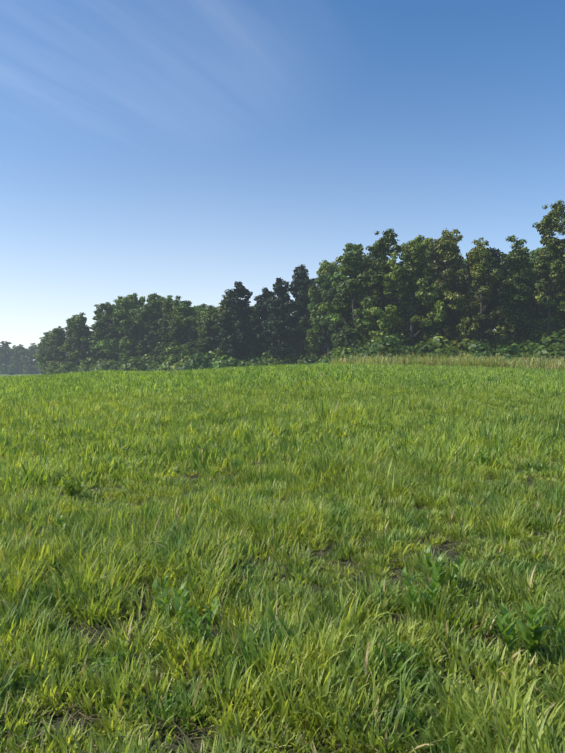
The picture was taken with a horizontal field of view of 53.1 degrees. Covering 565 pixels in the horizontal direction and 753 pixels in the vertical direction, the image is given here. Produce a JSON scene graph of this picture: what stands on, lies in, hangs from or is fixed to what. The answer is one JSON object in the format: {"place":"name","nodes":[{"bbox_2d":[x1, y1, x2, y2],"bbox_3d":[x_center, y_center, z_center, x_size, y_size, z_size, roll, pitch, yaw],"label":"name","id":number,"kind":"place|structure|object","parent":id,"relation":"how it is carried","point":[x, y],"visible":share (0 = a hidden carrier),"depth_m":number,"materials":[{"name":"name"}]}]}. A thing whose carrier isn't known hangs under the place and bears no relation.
{"place":"outdoors","nodes":[
{"label":"outdoors","id":0,"kind":"place"},
{"bbox_2d":[0,373,564,752],"bbox_3d":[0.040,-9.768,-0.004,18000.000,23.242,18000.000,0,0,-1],"label":"meadow ground","id":1,"kind":"structure","parent":0,"point":[78,717],"depth_m":2.86,"materials":[{"name":"plant"}]},
{"bbox_2d":[0,341,11,373],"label":"tree","id":2,"kind":"object","parent":1,"relation":"on","point":[5,346],"visible":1,"depth_m":406.41,"materials":[{"name":"green plant"}]},
{"bbox_2d":[7,345,17,365],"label":"tree","id":3,"kind":"object","parent":1,"relation":"on","point":[12,351],"visible":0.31,"depth_m":421.04,"materials":[{"name":"green plant"}]},
{"bbox_2d":[8,366,19,373],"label":"understory shrub","id":4,"kind":"object","parent":1,"relation":"on","point":[14,369],"visible":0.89,"depth_m":406.87,"materials":[{"name":"green plant"}]},
{"bbox_2d":[11,347,19,373],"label":"tree","id":5,"kind":"object","parent":1,"relation":"on","point":[15,354],"visible":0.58,"depth_m":402.39,"materials":[{"name":"green plant"}]},
{"bbox_2d":[10,344,28,373],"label":"tree","id":6,"kind":"object","parent":1,"relation":"on","point":[20,348],"visible":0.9,"depth_m":397.11,"materials":[{"name":"green plant"}]},
{"bbox_2d":[20,343,37,373],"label":"tree","id":7,"kind":"object","parent":1,"relation":"on","point":[31,352],"visible":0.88,"depth_m":395.69,"materials":[{"name":"green plant"}]},
{"bbox_2d":[35,339,48,374],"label":"tree","id":8,"kind":"object","parent":1,"relation":"on","point":[37,363],"visible":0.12,"depth_m":225.49,"materials":[{"name":"green plant"}]},
{"bbox_2d":[35,334,57,360],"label":"tree","id":9,"kind":"object","parent":1,"relation":"on","point":[43,350],"visible":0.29,"depth_m":209.63,"materials":[{"name":"green plant"}]},
{"bbox_2d":[32,331,65,366],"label":"tree","id":10,"kind":"object","parent":1,"relation":"on","point":[41,359],"visible":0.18,"depth_m":217.28,"materials":[{"name":"green plant"}]},
{"bbox_2d":[44,337,59,372],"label":"tree","id":11,"kind":"object","parent":1,"relation":"on","point":[49,353],"visible":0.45,"depth_m":201.33,"materials":[{"name":"green plant"}]},
{"bbox_2d":[45,360,64,373],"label":"understory shrub","id":12,"kind":"object","parent":1,"relation":"on","point":[52,363],"visible":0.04,"depth_m":197.19,"materials":[{"name":"green plant"}]},
{"bbox_2d":[47,326,69,365],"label":"tree","id":13,"kind":"object","parent":1,"relation":"on","point":[60,332],"visible":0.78,"depth_m":197.61,"materials":[{"name":"green plant"}]},
{"bbox_2d":[49,360,75,373],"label":"shrub","id":14,"kind":"object","parent":1,"relation":"on","point":[55,365],"visible":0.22,"depth_m":186.83,"materials":[{"name":"green plant"}]},
{"bbox_2d":[57,326,81,362],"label":"tree","id":15,"kind":"object","parent":1,"relation":"on","point":[66,328],"visible":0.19,"depth_m":194.27,"materials":[{"name":"green plant"}]},
{"bbox_2d":[59,364,79,372],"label":"shrub","id":16,"kind":"object","parent":1,"relation":"on","point":[65,369],"visible":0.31,"depth_m":183.59,"materials":[{"name":"green plant"}]},
{"bbox_2d":[60,314,93,362],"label":"tree","id":17,"kind":"object","parent":1,"relation":"on","point":[69,342],"visible":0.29,"depth_m":190.03,"materials":[{"name":"green plant"}]},
{"bbox_2d":[67,312,99,365],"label":"tree","id":18,"kind":"object","parent":1,"relation":"on","point":[80,320],"visible":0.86,"depth_m":183.17,"materials":[{"name":"green plant"}]},
{"bbox_2d":[79,362,96,371],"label":"shrub","id":19,"kind":"object","parent":1,"relation":"on","point":[86,368],"visible":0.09,"depth_m":176.75,"materials":[{"name":"green plant"}]},
{"bbox_2d":[79,357,99,368],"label":"understory shrub","id":20,"kind":"object","parent":1,"relation":"on","point":[81,364],"visible":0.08,"depth_m":180.73,"materials":[{"name":"green plant"}]},
{"bbox_2d":[80,304,114,366],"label":"tree","id":21,"kind":"object","parent":1,"relation":"on","point":[98,312],"visible":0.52,"depth_m":179.26,"materials":[{"name":"green plant"}]},
{"bbox_2d":[91,302,121,362],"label":"tree","id":22,"kind":"object","parent":1,"relation":"on","point":[107,308],"visible":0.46,"depth_m":173.91,"materials":[{"name":"green plant"}]},
{"bbox_2d":[98,359,122,370],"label":"shrub","id":23,"kind":"object","parent":1,"relation":"on","point":[107,369],"visible":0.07,"depth_m":164.33,"materials":[{"name":"green plant"}]},
{"bbox_2d":[99,360,125,370],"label":"shrub","id":24,"kind":"object","parent":1,"relation":"on","point":[105,366],"visible":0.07,"depth_m":164.21,"materials":[{"name":"green plant"}]},
{"bbox_2d":[109,363,123,370],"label":"shrub","id":25,"kind":"object","parent":1,"relation":"on","point":[115,368],"visible":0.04,"depth_m":162.27,"materials":[{"name":"green plant"}]},
{"bbox_2d":[95,296,157,360],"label":"tree","id":26,"kind":"object","parent":1,"relation":"on","point":[118,314],"visible":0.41,"depth_m":170.73,"materials":[{"name":"green plant"}]},
{"bbox_2d":[117,358,138,370],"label":"shrub","id":27,"kind":"object","parent":1,"relation":"on","point":[134,363],"visible":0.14,"depth_m":156.49,"materials":[{"name":"green plant"}]},
{"bbox_2d":[116,293,145,359],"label":"tree","id":28,"kind":"object","parent":1,"relation":"on","point":[133,302],"visible":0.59,"depth_m":167.56,"materials":[{"name":"green plant"}]},
{"bbox_2d":[116,305,157,363],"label":"tree","id":29,"kind":"object","parent":1,"relation":"on","point":[140,343],"visible":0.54,"depth_m":164.14,"materials":[{"name":"green plant"}]},
{"bbox_2d":[120,351,156,370],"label":"shrub","id":30,"kind":"object","parent":1,"relation":"on","point":[149,361],"visible":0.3,"depth_m":158.45,"materials":[{"name":"green plant"}]},
{"bbox_2d":[135,293,164,358],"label":"tree","id":31,"kind":"object","parent":1,"relation":"on","point":[150,306],"visible":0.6,"depth_m":161.70,"materials":[{"name":"green plant"}]},
{"bbox_2d":[135,310,164,349],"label":"tree","id":32,"kind":"object","parent":1,"relation":"on","point":[158,313],"visible":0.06,"depth_m":172.42,"materials":[{"name":"green plant"}]},
{"bbox_2d":[147,360,161,370],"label":"shrub","id":33,"kind":"object","parent":1,"relation":"on","point":[155,364],"visible":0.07,"depth_m":154.66,"materials":[{"name":"green plant"}]},
{"bbox_2d":[149,295,179,363],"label":"tree","id":34,"kind":"object","parent":1,"relation":"on","point":[166,307],"visible":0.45,"depth_m":155.81,"materials":[{"name":"green plant"}]},
{"bbox_2d":[156,296,192,361],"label":"tree","id":35,"kind":"object","parent":1,"relation":"on","point":[166,339],"visible":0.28,"depth_m":151.66,"materials":[{"name":"green plant"}]},
{"bbox_2d":[157,350,198,370],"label":"shrub","id":36,"kind":"object","parent":1,"relation":"on","point":[163,366],"visible":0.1,"depth_m":139.17,"materials":[{"name":"green plant"}]},
{"bbox_2d":[168,354,190,370],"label":"shrub","id":37,"kind":"object","parent":1,"relation":"on","point":[186,356],"depth_m":137.04,"materials":[{"name":"green plant"}]},
{"bbox_2d":[164,303,219,360],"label":"tree","id":38,"kind":"object","parent":1,"relation":"on","point":[184,314],"visible":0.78,"depth_m":145.64,"materials":[{"name":"green plant"}]},
{"bbox_2d":[172,353,211,370],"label":"shrub","id":39,"kind":"object","parent":1,"relation":"on","point":[198,362],"visible":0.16,"depth_m":130.41,"materials":[{"name":"green plant"}]},
{"bbox_2d":[187,314,201,351],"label":"tree","id":40,"kind":"object","parent":1,"relation":"on","point":[191,332],"visible":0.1,"depth_m":163.96,"materials":[{"name":"green plant"}]},
{"bbox_2d":[187,306,203,346],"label":"tree","id":41,"kind":"object","parent":1,"relation":"on","point":[198,310],"visible":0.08,"depth_m":174.27,"materials":[{"name":"green plant"}]},
{"bbox_2d":[191,317,200,353],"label":"tree","id":42,"kind":"object","parent":1,"relation":"on","point":[196,336],"visible":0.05,"depth_m":155.63,"materials":[{"name":"green plant"}]},
{"bbox_2d":[190,305,222,356],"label":"tree","id":43,"kind":"object","parent":1,"relation":"on","point":[206,342],"visible":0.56,"depth_m":138.54,"materials":[{"name":"green plant"}]},
{"bbox_2d":[196,307,219,354],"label":"tree","id":44,"kind":"object","parent":1,"relation":"on","point":[200,329],"visible":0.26,"depth_m":141.28,"materials":[{"name":"green plant"}]},
{"bbox_2d":[191,352,236,368],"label":"shrub","id":45,"kind":"object","parent":1,"relation":"on","point":[202,356],"visible":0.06,"depth_m":132.84,"materials":[{"name":"green plant"}]},
{"bbox_2d":[189,349,240,368],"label":"shrub","id":46,"kind":"object","parent":1,"relation":"on","point":[216,361],"visible":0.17,"depth_m":130.46,"materials":[{"name":"green plant"}]},
{"bbox_2d":[211,292,236,357],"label":"tree","id":47,"kind":"object","parent":1,"relation":"on","point":[223,312],"visible":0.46,"depth_m":134.10,"materials":[{"name":"green plant"}]},
{"bbox_2d":[210,281,256,358],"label":"tree","id":48,"kind":"object","parent":1,"relation":"on","point":[236,309],"visible":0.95,"depth_m":131.62,"materials":[{"name":"green plant"}]},
{"bbox_2d":[229,356,261,366],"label":"shrub","id":49,"kind":"object","parent":1,"relation":"on","point":[256,359],"visible":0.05,"depth_m":129.73,"materials":[{"name":"green plant"}]},
{"bbox_2d":[235,352,257,361],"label":"understory shrub","id":50,"kind":"object","parent":1,"relation":"on","point":[247,358],"visible":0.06,"depth_m":133.49,"materials":[{"name":"green plant"}]},
{"bbox_2d":[243,304,266,355],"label":"tree","id":51,"kind":"object","parent":1,"relation":"on","point":[252,319],"visible":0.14,"depth_m":139.86,"materials":[{"name":"green plant"}]},
{"bbox_2d":[237,357,279,366],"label":"shrub","id":52,"kind":"object","parent":1,"relation":"on","point":[259,362],"visible":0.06,"depth_m":125.77,"materials":[{"name":"green plant"}]},
{"bbox_2d":[58,513,465,642],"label":"weeds","id":53,"kind":"object","parent":1,"relation":"on","point":[433,587],"visible":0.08,"depth_m":2.94,"materials":[{"name":"green plant"}]},
{"bbox_2d":[246,287,285,359],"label":"tree","id":54,"kind":"object","parent":1,"relation":"on","point":[267,294],"visible":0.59,"depth_m":131.18,"materials":[{"name":"green plant"}]},
{"bbox_2d":[251,302,284,349],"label":"tree","id":55,"kind":"object","parent":1,"relation":"on","point":[263,325],"visible":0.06,"depth_m":134.24,"materials":[{"name":"green plant"}]},
{"bbox_2d":[261,351,288,362],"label":"understory shrub","id":56,"kind":"object","parent":1,"relation":"on","point":[268,357],"visible":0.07,"depth_m":128.73,"materials":[{"name":"green plant"}]},
{"bbox_2d":[0,435,564,752],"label":"meadow thatch","id":57,"kind":"object","parent":1,"relation":"on","point":[187,719],"visible":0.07,"depth_m":2.58,"materials":[{"name":"green plant"}]},
{"bbox_2d":[0,377,564,503],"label":"meadow grass","id":58,"kind":"structure","parent":1,"relation":"on","point":[166,432],"depth_m":10.55,"materials":[{"name":"plant"}]},
{"bbox_2d":[0,362,564,404],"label":"meadow grass","id":59,"kind":"structure","parent":1,"relation":"on","point":[60,385],"depth_m":29.33,"materials":[{"name":"plant"}]},
{"bbox_2d":[266,355,298,364],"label":"shrub","id":60,"kind":"object","parent":1,"relation":"on","point":[291,360],"visible":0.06,"depth_m":126.69,"materials":[{"name":"green plant"}]},
{"bbox_2d":[262,277,303,363],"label":"tree","id":61,"kind":"object","parent":1,"relation":"on","point":[275,321],"visible":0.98,"depth_m":125.57,"materials":[{"name":"green plant"}]},
{"bbox_2d":[274,352,304,359],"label":"understory shrub","id":62,"kind":"object","parent":1,"relation":"on","point":[295,354],"visible":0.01,"depth_m":132.58,"materials":[{"name":"green plant"}]},
{"bbox_2d":[288,306,310,357],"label":"tree","id":63,"kind":"object","parent":1,"relation":"on","point":[294,346],"visible":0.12,"depth_m":133.77,"materials":[{"name":"green plant"}]},
{"bbox_2d":[282,264,317,362],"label":"tree","id":64,"kind":"object","parent":1,"relation":"on","point":[299,284],"visible":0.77,"depth_m":126.79,"materials":[{"name":"green plant"}]},
{"bbox_2d":[59,451,552,666],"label":"weeds","id":65,"kind":"object","parent":1,"relation":"on","point":[532,634],"visible":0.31,"depth_m":2.51,"materials":[{"name":"green plant"}]},
{"bbox_2d":[297,353,319,363],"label":"shrub","id":66,"kind":"object","parent":1,"relation":"on","point":[312,359],"visible":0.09,"depth_m":122.54,"materials":[{"name":"green plant"}]},
{"bbox_2d":[296,278,325,355],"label":"tree","id":67,"kind":"object","parent":1,"relation":"on","point":[315,286],"visible":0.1,"depth_m":132.18,"materials":[{"name":"green plant"}]},
{"bbox_2d":[307,274,340,358],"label":"tree","id":68,"kind":"object","parent":1,"relation":"on","point":[329,294],"visible":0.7,"depth_m":115.90,"materials":[{"name":"green plant"}]},
{"bbox_2d":[299,262,352,358],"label":"tree","id":69,"kind":"object","parent":1,"relation":"on","point":[313,293],"visible":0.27,"depth_m":119.88,"materials":[{"name":"green plant"}]},
{"bbox_2d":[296,260,357,355],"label":"tree","id":70,"kind":"object","parent":1,"relation":"on","point":[334,265],"visible":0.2,"depth_m":125.63,"materials":[{"name":"green plant"}]},
{"bbox_2d":[326,346,356,363],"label":"shrub","id":71,"kind":"object","parent":1,"relation":"on","point":[343,353],"visible":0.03,"depth_m":93.39,"materials":[{"name":"green plant"}]},
{"bbox_2d":[324,264,368,348],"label":"tree","id":72,"kind":"object","parent":1,"relation":"on","point":[331,318],"visible":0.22,"depth_m":107.86,"materials":[{"name":"green plant"}]},
{"bbox_2d":[318,243,378,357],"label":"tree","id":73,"kind":"object","parent":1,"relation":"on","point":[350,266],"visible":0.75,"depth_m":97.80,"materials":[{"name":"green plant"}]},
{"bbox_2d":[345,350,371,359],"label":"shrub","id":74,"kind":"object","parent":1,"relation":"on","point":[358,355],"visible":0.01,"depth_m":86.61,"materials":[{"name":"green plant"}]},
{"bbox_2d":[350,244,373,346],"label":"tree","id":75,"kind":"object","parent":1,"relation":"on","point":[357,251],"visible":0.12,"depth_m":102.60,"materials":[{"name":"green plant"}]},
{"bbox_2d":[349,338,377,354],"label":"understory shrub","id":76,"kind":"object","parent":1,"relation":"on","point":[361,349],"visible":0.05,"depth_m":92.69,"materials":[{"name":"green plant"}]},
{"bbox_2d":[355,253,390,344],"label":"tree","id":77,"kind":"object","parent":1,"relation":"on","point":[370,266],"visible":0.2,"depth_m":98.06,"materials":[{"name":"green plant"}]},
{"bbox_2d":[376,276,397,336],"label":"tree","id":78,"kind":"object","parent":1,"relation":"on","point":[394,299],"visible":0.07,"depth_m":106.24,"materials":[{"name":"green plant"}]},
{"bbox_2d":[366,228,408,337],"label":"tree","id":79,"kind":"object","parent":1,"relation":"on","point":[380,247],"visible":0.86,"depth_m":91.38,"materials":[{"name":"green plant"}]},
{"bbox_2d":[367,334,420,357],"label":"shrub","id":80,"kind":"object","parent":1,"relation":"on","point":[392,337],"visible":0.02,"depth_m":89.08,"materials":[{"name":"green plant"}]},
{"bbox_2d":[371,345,418,359],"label":"shrub","id":81,"kind":"object","parent":1,"relation":"on","point":[412,349],"visible":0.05,"depth_m":81.78,"materials":[{"name":"green plant"}]},
{"bbox_2d":[368,235,447,347],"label":"tree","id":82,"kind":"object","parent":1,"relation":"on","point":[413,257],"visible":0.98,"depth_m":89.61,"materials":[{"name":"green plant"}]},
{"bbox_2d":[361,333,457,359],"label":"shrub","id":83,"kind":"object","parent":1,"relation":"on","point":[390,345],"visible":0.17,"depth_m":81.83,"materials":[{"name":"green plant"}]},
{"bbox_2d":[395,265,439,344],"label":"tree","id":84,"kind":"object","parent":1,"relation":"on","point":[408,293],"visible":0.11,"depth_m":94.98,"materials":[{"name":"green plant"}]},
{"bbox_2d":[393,248,452,341],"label":"tree","id":85,"kind":"object","parent":1,"relation":"on","point":[431,327],"visible":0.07,"depth_m":94.25,"materials":[{"name":"green plant"}]},
{"bbox_2d":[393,234,476,342],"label":"tree","id":86,"kind":"object","parent":1,"relation":"on","point":[437,265],"visible":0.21,"depth_m":94.47,"materials":[{"name":"green plant"}]},
{"bbox_2d":[414,347,461,359],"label":"shrub","id":87,"kind":"object","parent":1,"relation":"on","point":[436,352],"visible":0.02,"depth_m":80.64,"materials":[{"name":"green plant"}]},
{"bbox_2d":[424,333,460,357],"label":"shrub","id":88,"kind":"object","parent":1,"relation":"on","point":[441,343],"visible":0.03,"depth_m":85.62,"materials":[{"name":"green plant"}]},
{"bbox_2d":[327,346,564,369],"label":"tall grass","id":89,"kind":"structure","parent":1,"relation":"on","point":[544,363],"depth_m":50.32,"materials":[{"name":"plant"}]},
{"bbox_2d":[441,253,467,334],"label":"tree","id":90,"kind":"object","parent":1,"relation":"on","point":[462,266],"visible":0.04,"depth_m":106.03,"materials":[{"name":"green plant"}]},
{"bbox_2d":[430,228,487,349],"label":"tree","id":91,"kind":"object","parent":1,"relation":"on","point":[448,252],"visible":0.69,"depth_m":88.37,"materials":[{"name":"green plant"}]},
{"bbox_2d":[446,337,499,358],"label":"shrub","id":92,"kind":"object","parent":1,"relation":"on","point":[464,345],"visible":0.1,"depth_m":84.95,"materials":[{"name":"green plant"}]},
{"bbox_2d":[456,271,494,337],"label":"tree","id":93,"kind":"object","parent":1,"relation":"on","point":[460,331],"visible":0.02,"depth_m":100.64,"materials":[{"name":"green plant"}]},
{"bbox_2d":[448,237,512,349],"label":"tree","id":94,"kind":"object","parent":1,"relation":"on","point":[480,258],"visible":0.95,"depth_m":85.30,"materials":[{"name":"green plant"}]},
{"bbox_2d":[461,247,506,341],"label":"tree","id":95,"kind":"object","parent":1,"relation":"on","point":[496,253],"visible":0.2,"depth_m":91.50,"materials":[{"name":"green plant"}]},
{"bbox_2d":[477,353,495,359],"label":"shrub","id":96,"kind":"object","parent":1,"relation":"on","point":[483,355],"visible":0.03,"depth_m":78.27,"materials":[{"name":"green plant"}]},
{"bbox_2d":[465,339,525,360],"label":"shrub","id":97,"kind":"object","parent":1,"relation":"on","point":[507,351],"visible":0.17,"depth_m":80.76,"materials":[{"name":"green plant"}]},
{"bbox_2d":[489,338,524,352],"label":"understory shrub","id":98,"kind":"object","parent":1,"relation":"on","point":[505,342],"visible":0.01,"depth_m":87.54,"materials":[{"name":"green plant"}]},
{"bbox_2d":[469,263,547,342],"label":"tree","id":99,"kind":"object","parent":1,"relation":"on","point":[539,323],"visible":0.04,"depth_m":90.23,"materials":[{"name":"green plant"}]},
{"bbox_2d":[489,235,555,347],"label":"tree","id":100,"kind":"object","parent":1,"relation":"on","point":[514,299],"visible":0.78,"depth_m":84.93,"materials":[{"name":"green plant"}]},
{"bbox_2d":[517,340,538,359],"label":"shrub","id":101,"kind":"object","parent":1,"relation":"on","point":[525,349],"visible":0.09,"depth_m":80.37,"materials":[{"name":"green plant"}]},
{"bbox_2d":[500,239,564,343],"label":"tree","id":102,"kind":"object","parent":1,"relation":"on","point":[533,274],"visible":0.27,"depth_m":88.44,"materials":[{"name":"green plant"}]},
{"bbox_2d":[516,335,561,347],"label":"understory shrub","id":103,"kind":"object","parent":1,"relation":"on","point":[533,339],"visible":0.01,"depth_m":88.02,"materials":[{"name":"green plant"}]},
{"bbox_2d":[526,250,561,338],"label":"tree","id":104,"kind":"object","parent":1,"relation":"on","point":[532,255],"visible":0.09,"depth_m":95.29,"materials":[{"name":"green plant"}]},
{"bbox_2d":[524,329,564,360],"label":"shrub","id":105,"kind":"object","parent":1,"relation":"on","point":[552,349],"visible":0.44,"depth_m":75.88,"materials":[{"name":"green plant"}]},
{"bbox_2d":[532,200,564,347],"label":"tree","id":106,"kind":"object","parent":1,"relation":"on","point":[547,224],"visible":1,"depth_m":83.37,"materials":[{"name":"green plant"}]},
{"bbox_2d":[543,250,564,347],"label":"tree","id":107,"kind":"object","parent":1,"relation":"on","point":[558,310],"visible":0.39,"depth_m":84.91,"materials":[{"name":"green plant"}]},
{"bbox_2d":[0,0,564,364],"label":"sky","id":108,"kind":"structure","parent":0,"point":[190,150],"materials":[{"name":"blue"}]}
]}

